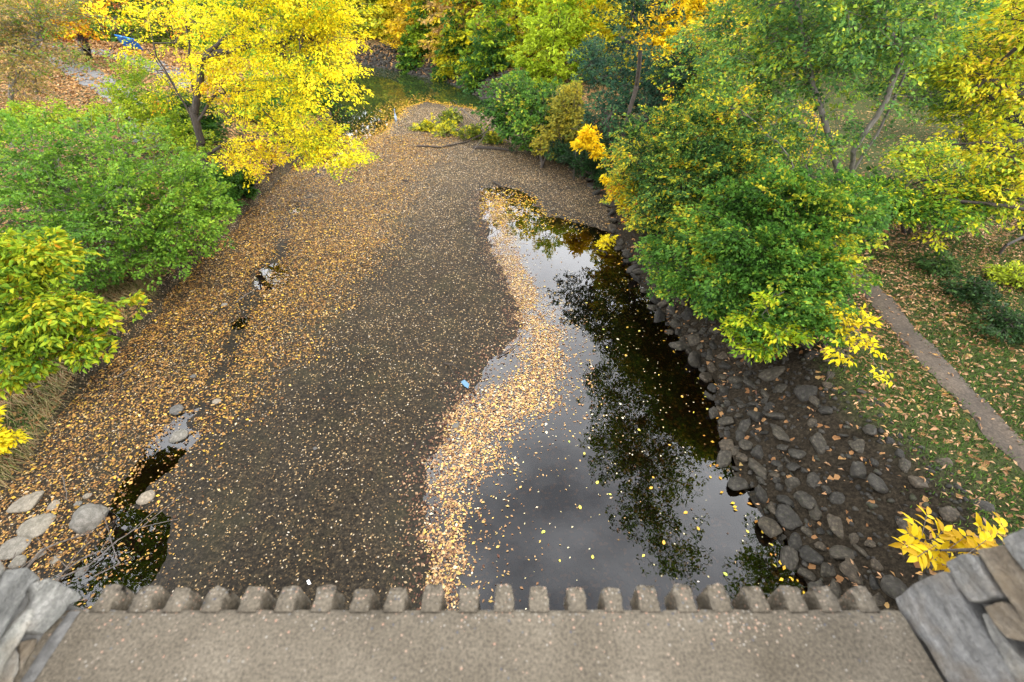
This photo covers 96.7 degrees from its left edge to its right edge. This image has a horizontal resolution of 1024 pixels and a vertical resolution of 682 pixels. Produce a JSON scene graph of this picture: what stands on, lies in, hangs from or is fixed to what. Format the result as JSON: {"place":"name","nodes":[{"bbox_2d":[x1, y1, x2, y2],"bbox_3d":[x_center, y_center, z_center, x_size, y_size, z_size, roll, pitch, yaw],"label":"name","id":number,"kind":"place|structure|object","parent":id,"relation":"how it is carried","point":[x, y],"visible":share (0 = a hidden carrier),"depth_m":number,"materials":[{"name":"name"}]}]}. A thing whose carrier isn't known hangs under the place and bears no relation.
{"place":"outdoors","nodes":[
{"label":"outdoors","id":0,"kind":"place"},
{"bbox_2d":[3,51,172,142],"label":"paved path","id":1,"kind":"structure","parent":0,"point":[94,73],"depth_m":27.65,"materials":[{"name":"concrete"}]},
{"bbox_2d":[0,84,192,177],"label":"ground","id":2,"kind":"structure","parent":0,"point":[78,98],"depth_m":23.79,"materials":[{"name":"soil"}]},
{"bbox_2d":[0,8,49,93],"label":"leaning grey tree","id":3,"kind":"object","parent":2,"relation":"on","point":[22,57],"visible":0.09,"depth_m":23.23,"materials":[{"name":"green plant"}]},
{"bbox_2d":[0,0,120,148],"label":"sparse grey tree","id":4,"kind":"object","parent":2,"relation":"on","point":[39,18],"visible":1,"depth_m":16.34,"materials":[{"name":"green plant"}]},
{"bbox_2d":[23,42,204,87],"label":"paved path","id":5,"kind":"structure","parent":0,"point":[168,71],"depth_m":31.31,"materials":[{"name":"concrete"}]},
{"bbox_2d":[0,91,320,497],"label":"bank ground","id":6,"kind":"structure","parent":0,"point":[233,131],"depth_m":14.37,"materials":[{"name":"plant"}]},
{"bbox_2d":[0,404,32,454],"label":"yellow sprig bush","id":7,"kind":"object","parent":6,"relation":"on","point":[7,438],"visible":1,"depth_m":8.78,"materials":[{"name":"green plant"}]},
{"bbox_2d":[0,298,136,477],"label":"green bank grass","id":8,"kind":"structure","parent":6,"relation":"on","point":[27,411],"depth_m":10.01,"materials":[{"name":"plant"}]},
{"bbox_2d":[0,226,151,400],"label":"yellow green shrub","id":9,"kind":"object","parent":6,"relation":"on","point":[37,320],"visible":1,"depth_m":8.63,"materials":[{"name":"green plant"}]},
{"bbox_2d":[0,51,226,163],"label":"pale green shrub","id":10,"kind":"object","parent":6,"relation":"on","point":[132,107],"visible":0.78,"depth_m":17.23,"materials":[{"name":"green plant"}]},
{"bbox_2d":[0,106,242,295],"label":"green thicket","id":11,"kind":"object","parent":6,"relation":"on","point":[111,188],"visible":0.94,"depth_m":12.35,"materials":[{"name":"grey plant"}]},
{"bbox_2d":[0,37,319,468],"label":"bank leaf litter","id":12,"kind":"object","parent":6,"relation":"on","point":[115,52],"visible":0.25,"depth_m":28.30,"materials":[{"name":"plant"}]},
{"bbox_2d":[149,88,233,147],"bbox_3d":[-14.353,-9.967,20.339,3.316,2.438,3.613,0,40,0],"label":"bank bush","id":13,"kind":"object","parent":6,"relation":"on","point":[208,122],"visible":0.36,"depth_m":19.99,"materials":[{"name":"green plant"}]},
{"bbox_2d":[191,161,247,210],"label":"bank bush","id":14,"kind":"object","parent":6,"relation":"on","point":[231,193],"visible":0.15,"depth_m":17.21,"materials":[{"name":"green plant"}]},
{"bbox_2d":[57,0,383,191],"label":"yellow maple","id":15,"kind":"object","parent":6,"relation":"on","point":[314,22],"visible":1,"depth_m":15.16,"materials":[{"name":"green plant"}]},
{"bbox_2d":[230,166,260,200],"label":"bank bush","id":16,"kind":"object","parent":6,"relation":"on","point":[252,193],"visible":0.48,"depth_m":18.50,"materials":[{"name":"green plant"}]},
{"bbox_2d":[217,67,301,129],"bbox_3d":[-13.268,-12.947,24.237,4.221,3.164,4.278,0,40,0],"label":"bank bush","id":17,"kind":"object","parent":6,"relation":"on","point":[274,99],"visible":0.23,"depth_m":23.74,"materials":[{"name":"yellow plant"}]},
{"bbox_2d":[0,6,321,117],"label":"ground","id":18,"kind":"structure","parent":0,"point":[64,78],"depth_m":29.69,"materials":[{"name":"soil"}]},
{"bbox_2d":[10,6,125,37],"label":"tree","id":19,"kind":"object","parent":18,"relation":"on","point":[92,28],"depth_m":49.80,"materials":[{"name":"orange plant"}]},
{"bbox_2d":[0,0,150,59],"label":"orange maple","id":20,"kind":"object","parent":18,"relation":"on","point":[82,35],"visible":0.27,"depth_m":28.47,"materials":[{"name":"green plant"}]},
{"bbox_2d":[74,0,182,44],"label":"tree","id":21,"kind":"object","parent":18,"relation":"on","point":[113,36],"visible":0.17,"depth_m":46.79,"materials":[{"name":"yellow plant"}]},
{"bbox_2d":[114,34,142,49],"bbox_3d":[-31.176,-24.308,37.041,1.649,1.169,0.745,0,40,0],"label":"blue panel sign","id":22,"kind":"object","parent":18,"relation":"on","point":[119,37],"visible":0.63,"depth_m":37.01,"materials":[{"name":"paint"}]},
{"bbox_2d":[122,0,232,51],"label":"tree","id":23,"kind":"object","parent":18,"relation":"on","point":[136,35],"visible":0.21,"depth_m":45.05,"materials":[{"name":"yellow plant"}]},
{"bbox_2d":[183,0,293,70],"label":"tree","id":24,"kind":"object","parent":18,"relation":"on","point":[210,37],"visible":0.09,"depth_m":40.14,"materials":[{"name":"yellow plant"}]},
{"bbox_2d":[274,62,339,115],"bbox_3d":[-13.058,-15.850,28.340,4.011,2.867,3.996,0,40,0],"label":"bank bush","id":25,"kind":"object","parent":18,"relation":"on","point":[323,99],"visible":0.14,"depth_m":28.12,"materials":[{"name":"yellow plant"}]},
{"bbox_2d":[289,54,347,97],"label":"bank bush","id":26,"kind":"object","parent":18,"relation":"on","point":[332,84],"visible":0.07,"depth_m":32.97,"materials":[{"name":"yellow plant"}]},
{"bbox_2d":[0,103,807,609],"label":"riverbed","id":27,"kind":"structure","parent":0,"point":[310,501],"depth_m":10.99,"materials":[{"name":"gravel"}]},
{"bbox_2d":[0,536,31,559],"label":"boulder","id":28,"kind":"object","parent":27,"relation":"on","point":[18,545],"visible":1,"depth_m":7.96,"materials":[{"name":"stone"}]},
{"bbox_2d":[8,555,26,568],"bbox_3d":[-8.493,3.796,7.820,0.267,0.165,0.224,-8,46,-1],"label":"boulder","id":29,"kind":"object","parent":27,"relation":"on","point":[18,561],"visible":0.96,"depth_m":7.77,"materials":[{"name":"stone"}]},
{"bbox_2d":[6,490,44,512],"bbox_3d":[-9.206,3.080,8.629,0.570,0.162,0.480,-22,40,-19],"label":"boulder","id":30,"kind":"object","parent":27,"relation":"on","point":[28,502],"visible":1,"depth_m":8.55,"materials":[{"name":"stone"}]},
{"bbox_2d":[16,513,55,538],"bbox_3d":[-8.668,3.372,8.276,0.573,0.164,0.514,-15,44,-25],"label":"boulder","id":31,"kind":"object","parent":27,"relation":"on","point":[34,527],"visible":1,"depth_m":8.22,"materials":[{"name":"stone"}]},
{"bbox_2d":[46,500,59,510],"bbox_3d":[-8.672,3.107,8.599,0.224,0.072,0.225,32,50,32],"label":"boulder","id":32,"kind":"object","parent":27,"relation":"on","point":[51,505],"visible":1,"depth_m":8.57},
{"bbox_2d":[49,555,60,563],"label":"boulder","id":33,"kind":"object","parent":27,"relation":"on","point":[55,560],"visible":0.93,"depth_m":7.86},
{"bbox_2d":[74,566,88,576],"bbox_3d":[-7.333,3.937,7.764,0.172,0.123,0.203,33,52,31],"label":"boulder","id":34,"kind":"object","parent":27,"relation":"on","point":[79,573],"visible":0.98,"depth_m":7.72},
{"bbox_2d":[82,493,91,498],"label":"boulder","id":35,"kind":"object","parent":27,"relation":"on","point":[86,495],"visible":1,"depth_m":8.73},
{"bbox_2d":[69,503,108,533],"bbox_3d":[-7.825,3.262,8.381,0.559,0.573,0.550,6,40,7],"label":"boulder","id":36,"kind":"object","parent":27,"relation":"on","point":[87,517],"visible":0.91,"depth_m":8.25,"materials":[{"name":"stone"}]},
{"bbox_2d":[136,490,154,504],"bbox_3d":[-7.056,3.010,8.762,0.284,0.188,0.320,27,49,28],"label":"boulder","id":37,"kind":"object","parent":27,"relation":"on","point":[146,497],"visible":1,"depth_m":8.70,"materials":[{"name":"stone"}]},
{"bbox_2d":[169,404,182,414],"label":"boulder","id":38,"kind":"object","parent":27,"relation":"on","point":[176,409],"visible":0.99,"depth_m":10.43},
{"bbox_2d":[168,429,187,442],"bbox_3d":[-7.302,2.080,9.954,0.392,0.243,0.330,-18,41,-15],"label":"boulder","id":39,"kind":"object","parent":27,"relation":"on","point":[179,435],"visible":0.94,"depth_m":9.86,"materials":[{"name":"stone"}]},
{"bbox_2d":[212,399,220,404],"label":"boulder","id":40,"kind":"object","parent":27,"relation":"on","point":[215,401],"visible":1,"depth_m":10.60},
{"bbox_2d":[0,133,464,608],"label":"leaf carpet","id":41,"kind":"object","parent":27,"relation":"on","point":[12,486],"visible":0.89,"depth_m":12.68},
{"bbox_2d":[21,529,94,567],"bbox_3d":[-7.945,3.526,7.842,0.434,0.376,1.045,19,44,21],"label":"stick","id":42,"kind":"object","parent":41,"relation":"on","point":[34,558],"visible":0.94,"depth_m":7.96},
{"bbox_2d":[36,521,112,580],"bbox_3d":[-7.516,3.608,7.795,1.018,0.371,0.864,-18,43,-20],"label":"stick","id":43,"kind":"object","parent":41,"relation":"on","point":[73,557],"visible":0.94,"depth_m":7.79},
{"bbox_2d":[56,526,115,575],"bbox_3d":[-7.319,3.700,7.922,0.277,0.070,0.975,20,44,22],"label":"stick","id":44,"kind":"object","parent":41,"relation":"on","point":[85,556],"visible":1,"depth_m":7.89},
{"bbox_2d":[94,504,119,575],"bbox_3d":[-7.292,3.491,8.006,0.361,0.277,1.284,-30,49,-31],"label":"stick","id":45,"kind":"object","parent":41,"relation":"on","point":[112,546],"visible":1,"depth_m":7.95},
{"bbox_2d":[54,494,181,580],"bbox_3d":[-7.048,3.497,8.134,2.150,0.114,0.590,-26,46,-27],"label":"stick","id":46,"kind":"object","parent":41,"relation":"on","point":[116,541],"visible":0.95,"depth_m":8.13,"materials":[{"name":"wood"}]},
{"bbox_2d":[116,353,149,376],"bbox_3d":[-9.558,0.603,11.536,0.084,0.030,0.941,12,41,14],"label":"stick","id":47,"kind":"object","parent":41,"relation":"on","point":[132,366],"visible":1,"depth_m":11.46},
{"bbox_2d":[366,190,532,609],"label":"sodden leaves","id":48,"kind":"object","parent":27,"relation":"on","point":[430,495],"visible":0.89,"depth_m":9.97,"materials":[{"name":"brown plant"}]},
{"bbox_2d":[416,130,488,147],"bbox_3d":[-3.224,-11.410,25.116,4.036,1.031,1.532,0,40,0],"label":"bare bough","id":49,"kind":"object","parent":27,"relation":"on","point":[450,144],"visible":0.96,"depth_m":24.95,"materials":[{"name":"brown plant"}]},
{"bbox_2d":[407,102,509,144],"bbox_3d":[-3.420,-12.325,26.580,4.930,1.250,9.321,-24,46,-26],"label":"fallen bough","id":50,"kind":"object","parent":27,"relation":"on","point":[453,117],"visible":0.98,"depth_m":26.63,"materials":[{"name":"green plant"}]},
{"bbox_2d":[461,380,468,387],"bbox_3d":[-1.120,1.054,11.104,0.145,0.036,0.302,-26,46,-27],"label":"blue wrapper","id":51,"kind":"object","parent":27,"relation":"on","point":[465,383],"visible":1,"depth_m":11.11,"materials":[{"name":"blue"}]},
{"bbox_2d":[473,146,516,151],"bbox_3d":[-0.906,-10.399,24.636,2.446,0.191,0.324,7,40,8],"label":"log","id":52,"kind":"object","parent":27,"relation":"on","point":[490,147],"visible":0.91,"depth_m":24.63,"materials":[{"name":"wood"}]},
{"bbox_2d":[426,233,803,590],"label":"sunken leaves","id":53,"kind":"object","parent":27,"relation":"on","point":[491,370],"visible":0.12,"depth_m":9.48,"materials":[{"name":"brown plant"}]},
{"bbox_2d":[0,47,807,610],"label":"river water","id":54,"kind":"structure","parent":0,"point":[710,551],"depth_m":9.40,"materials":[{"name":"liquid"}]},
{"bbox_2d":[416,189,606,609],"bbox_3d":[0.096,-1.007,13.627,4.306,0.038,19.183,0,40,0],"label":"floating leaf drift","id":55,"kind":"object","parent":54,"relation":"on","point":[454,468],"visible":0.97,"depth_m":10.35,"materials":[{"name":"plant"}]},
{"bbox_2d":[457,232,769,583],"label":"floating specks","id":56,"kind":"object","parent":54,"relation":"on","point":[603,456],"visible":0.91,"depth_m":9.57,"materials":[{"name":"yellow plant"}]},
{"bbox_2d":[65,1,941,102],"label":"ground","id":57,"kind":"structure","parent":0,"point":[376,42],"depth_m":41.82,"materials":[{"name":"soil"}]},
{"bbox_2d":[303,0,370,29],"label":"tree","id":58,"kind":"object","parent":57,"relation":"on","point":[350,11],"visible":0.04,"depth_m":51.85,"materials":[{"name":"yellow plant"}]},
{"bbox_2d":[335,0,405,38],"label":"tree","id":59,"kind":"object","parent":57,"relation":"on","point":[359,28],"visible":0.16,"depth_m":47.55,"materials":[{"name":"yellow plant"}]},
{"bbox_2d":[354,0,449,42],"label":"tree","id":60,"kind":"object","parent":57,"relation":"on","point":[378,27],"visible":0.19,"depth_m":45.90,"materials":[{"name":"yellow plant"}]},
{"bbox_2d":[378,0,453,58],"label":"tree","id":61,"kind":"object","parent":57,"relation":"on","point":[398,29],"visible":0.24,"depth_m":41.62,"materials":[{"name":"yellow plant"}]},
{"bbox_2d":[2,0,1023,18],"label":"distant wood","id":62,"kind":"object","parent":57,"relation":"on","point":[349,6],"depth_m":61.59,"materials":[{"name":"green plant"}]},
{"bbox_2d":[499,0,601,54],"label":"tree","id":63,"kind":"object","parent":57,"relation":"on","point":[537,12],"visible":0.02,"depth_m":38.73,"materials":[{"name":"green plant"}]},
{"bbox_2d":[542,0,616,62],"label":"tree","id":64,"kind":"object","parent":57,"relation":"on","point":[604,9],"visible":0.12,"depth_m":34.90,"materials":[{"name":"green plant"}]},
{"bbox_2d":[596,0,687,57],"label":"tree","id":65,"kind":"object","parent":57,"relation":"on","point":[615,25],"visible":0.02,"depth_m":32.16,"materials":[{"name":"green plant"}]},
{"bbox_2d":[744,0,866,59],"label":"tree","id":66,"kind":"object","parent":57,"relation":"on","point":[833,1],"visible":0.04,"depth_m":34.11,"materials":[{"name":"green plant"}]},
{"bbox_2d":[804,0,928,60],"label":"tree","id":67,"kind":"object","parent":57,"relation":"on","point":[855,19],"visible":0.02,"depth_m":34.30,"materials":[{"name":"green plant"}]},
{"bbox_2d":[862,0,1021,72],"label":"tree","id":68,"kind":"object","parent":57,"relation":"on","point":[927,16],"visible":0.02,"depth_m":29.62,"materials":[{"name":"green plant"}]},
{"bbox_2d":[302,39,1023,610],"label":"bank ground","id":69,"kind":"structure","parent":0,"point":[784,449],"depth_m":8.94,"materials":[{"name":"soil"}]},
{"bbox_2d":[1,107,745,601],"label":"leaf crumbs","id":70,"kind":"object","parent":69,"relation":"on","point":[523,155],"visible":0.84,"depth_m":15.13,"materials":[{"name":"plant"}]},
{"bbox_2d":[395,0,442,73],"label":"tree","id":71,"kind":"object","parent":69,"relation":"on","point":[415,36],"visible":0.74,"depth_m":40.50,"materials":[{"name":"green plant"}]},
{"bbox_2d":[429,0,476,81],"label":"tree","id":72,"kind":"object","parent":69,"relation":"on","point":[447,68],"visible":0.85,"depth_m":37.53,"materials":[{"name":"green plant"}]},
{"bbox_2d":[412,0,516,64],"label":"tree","id":73,"kind":"object","parent":69,"relation":"on","point":[434,32],"visible":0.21,"depth_m":38.39,"materials":[{"name":"yellow plant"}]},
{"bbox_2d":[454,0,516,94],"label":"tree","id":74,"kind":"object","parent":69,"relation":"on","point":[490,52],"visible":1,"depth_m":34.38,"materials":[{"name":"green plant"}]},
{"bbox_2d":[455,0,557,70],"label":"tree","id":75,"kind":"object","parent":69,"relation":"on","point":[525,9],"visible":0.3,"depth_m":35.57,"materials":[{"name":"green plant"}]},
{"bbox_2d":[470,67,584,167],"bbox_3d":[1.212,-11.731,23.626,4.775,3.992,6.128,-26,47,-28],"label":"vine thicket","id":76,"kind":"object","parent":69,"relation":"on","point":[509,116],"visible":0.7,"depth_m":23.06,"materials":[{"name":"green plant"}]},
{"bbox_2d":[292,94,804,593],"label":"rim leaves","id":77,"kind":"object","parent":69,"relation":"on","point":[512,214],"visible":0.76,"depth_m":20.00,"materials":[{"name":"brown plant"}]},
{"bbox_2d":[499,0,604,95],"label":"tree","id":78,"kind":"object","parent":69,"relation":"on","point":[551,34],"visible":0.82,"depth_m":29.43,"materials":[{"name":"green plant"}]},
{"bbox_2d":[529,80,592,180],"bbox_3d":[2.713,-10.243,21.780,3.373,3.974,3.132,31,49,31],"label":"tree","id":79,"kind":"object","parent":69,"relation":"on","point":[566,108],"visible":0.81,"depth_m":21.40,"materials":[{"name":"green plant"}]},
{"bbox_2d":[544,137,629,191],"bbox_3d":[3.450,-7.745,20.249,2.253,2.125,5.689,-17,43,-19],"label":"dark waterside bush","id":80,"kind":"object","parent":69,"relation":"on","point":[585,162],"visible":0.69,"depth_m":19.90,"materials":[{"name":"green plant"}]},
{"bbox_2d":[569,123,625,201],"bbox_3d":[3.430,-6.665,18.123,1.675,3.162,4.310,-7,41,-8],"label":"golden ash sapling","id":81,"kind":"object","parent":69,"relation":"on","point":[582,141],"visible":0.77,"depth_m":18.42,"materials":[{"name":"yellow plant"}]},
{"bbox_2d":[594,194,640,254],"bbox_3d":[3.789,-4.442,16.556,2.906,2.357,1.311,-33,50,-33],"label":"yellow ash","id":82,"kind":"object","parent":69,"relation":"on","point":[602,241],"visible":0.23,"depth_m":16.47,"materials":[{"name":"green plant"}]},
{"bbox_2d":[579,0,656,85],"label":"tree","id":83,"kind":"object","parent":69,"relation":"on","point":[606,32],"visible":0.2,"depth_m":29.06,"materials":[{"name":"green plant"}]},
{"bbox_2d":[565,0,727,167],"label":"blue green thicket","id":84,"kind":"object","parent":69,"relation":"on","point":[630,94],"visible":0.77,"depth_m":19.70,"materials":[{"name":"green plant"}]},
{"bbox_2d":[629,0,689,104],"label":"tree","id":85,"kind":"object","parent":69,"relation":"on","point":[657,40],"visible":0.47,"depth_m":22.84,"materials":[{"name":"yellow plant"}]},
{"bbox_2d":[596,83,790,248],"bbox_3d":[5.188,-5.210,14.299,4.795,5.695,7.186,0,40,0],"label":"berry shrub","id":86,"kind":"object","parent":69,"relation":"on","point":[680,159],"visible":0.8,"depth_m":12.78,"materials":[{"name":"green plant"}]},
{"bbox_2d":[660,0,749,92],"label":"tree","id":87,"kind":"object","parent":69,"relation":"on","point":[693,5],"visible":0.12,"depth_m":23.82,"materials":[{"name":"orange plant"}]},
{"bbox_2d":[645,13,837,182],"bbox_3d":[8.519,-9.615,17.820,6.050,5.210,8.213,-25,46,-27],"label":"mixed back shrub","id":88,"kind":"object","parent":69,"relation":"on","point":[670,39],"visible":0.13,"depth_m":18.04,"materials":[{"name":"green plant"}]},
{"bbox_2d":[680,0,811,84],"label":"tree","id":89,"kind":"object","parent":69,"relation":"on","point":[690,11],"visible":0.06,"depth_m":28.27,"materials":[{"name":"green plant"}]},
{"bbox_2d":[713,290,817,364],"bbox_3d":[5.383,-0.036,9.819,1.979,2.178,1.373,13,42,14],"label":"yellow lime sapling","id":90,"kind":"object","parent":69,"relation":"on","point":[758,349],"visible":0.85,"depth_m":9.53,"materials":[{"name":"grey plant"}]},
{"bbox_2d":[628,154,903,360],"bbox_3d":[6.596,-2.019,10.641,6.580,3.768,5.477,0,40,0],"label":"rounded green shrub","id":91,"kind":"object","parent":69,"relation":"on","point":[789,268],"visible":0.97,"depth_m":10.26,"materials":[{"name":"green plant"}]},
{"bbox_2d":[598,111,1023,595],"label":"lawn leaf litter","id":92,"kind":"object","parent":69,"relation":"on","point":[966,373],"visible":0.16,"depth_m":10.53,"materials":[{"name":"plant"}]},
{"bbox_2d":[645,0,1001,231],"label":"grey stem tree","id":93,"kind":"object","parent":69,"relation":"on","point":[875,22],"visible":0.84,"depth_m":11.98,"materials":[{"name":"green plant"}]},
{"bbox_2d":[818,300,893,387],"bbox_3d":[6.765,0.281,9.031,1.456,1.449,2.038,0,40,0],"label":"thin yellow sapling","id":94,"kind":"object","parent":69,"relation":"on","point":[869,343],"visible":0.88,"depth_m":8.89,"materials":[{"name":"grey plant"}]},
{"bbox_2d":[827,134,1023,239],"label":"green gold shrub","id":95,"kind":"object","parent":69,"relation":"on","point":[916,209],"visible":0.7,"depth_m":12.34,"materials":[{"name":"green plant"}]},
{"bbox_2d":[829,241,1023,471],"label":"dirt path","id":96,"kind":"structure","parent":69,"relation":"on","point":[998,431],"depth_m":9.14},
{"bbox_2d":[909,248,962,278],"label":"plant","id":97,"kind":"object","parent":69,"relation":"on","point":[946,265],"visible":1,"depth_m":11.91,"materials":[{"name":"green plant"}]},
{"bbox_2d":[889,505,1007,571],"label":"yellow leaves","id":98,"kind":"object","parent":69,"relation":"on","point":[961,544],"visible":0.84,"depth_m":3.07,"materials":[{"name":"yellow plant"}]},
{"bbox_2d":[888,0,1023,254],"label":"tree","id":99,"kind":"object","parent":69,"relation":"on","point":[1008,47],"visible":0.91,"depth_m":11.94,"materials":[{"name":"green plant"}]},
{"bbox_2d":[907,37,1023,157],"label":"tree","id":100,"kind":"object","parent":69,"relation":"on","point":[1020,122],"visible":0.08,"depth_m":18.10,"materials":[{"name":"yellow plant"}]},
{"bbox_2d":[938,271,1004,305],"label":"plant","id":101,"kind":"object","parent":69,"relation":"on","point":[976,291],"visible":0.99,"depth_m":10.98,"materials":[{"name":"green plant"}]},
{"bbox_2d":[921,159,1023,254],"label":"tree","id":102,"kind":"object","parent":69,"relation":"on","point":[1003,248],"visible":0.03,"depth_m":13.17,"materials":[{"name":"green plant"}]},
{"bbox_2d":[966,300,1023,344],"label":"plant","id":103,"kind":"object","parent":69,"relation":"on","point":[1013,323],"visible":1,"depth_m":10.03,"materials":[{"name":"green plant"}]},
{"bbox_2d":[981,260,1023,291],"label":"plant","id":104,"kind":"object","parent":69,"relation":"on","point":[1014,272],"visible":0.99,"depth_m":11.47,"materials":[{"name":"green plant"}]},
{"bbox_2d":[690,175,1023,544],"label":"lawn grass","id":105,"kind":"structure","parent":0,"point":[1010,402],"depth_m":9.44,"materials":[{"name":"plant"}]},
{"bbox_2d":[885,80,1023,121],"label":"ground","id":106,"kind":"structure","parent":0,"point":[914,90],"depth_m":28.39,"materials":[{"name":"plant"}]},
{"bbox_2d":[908,0,1023,99],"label":"tree","id":107,"kind":"object","parent":106,"relation":"on","point":[991,14],"visible":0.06,"depth_m":24.17,"materials":[{"name":"yellow plant"}]},
{"label":"land","id":108,"kind":"structure","parent":0,"visible":0},
{"bbox_2d":[0,529,1023,681],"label":"stone bridge","id":109,"kind":"structure","parent":108,"relation":"on","point":[962,620],"depth_m":0.87,"materials":[{"name":"stone"}]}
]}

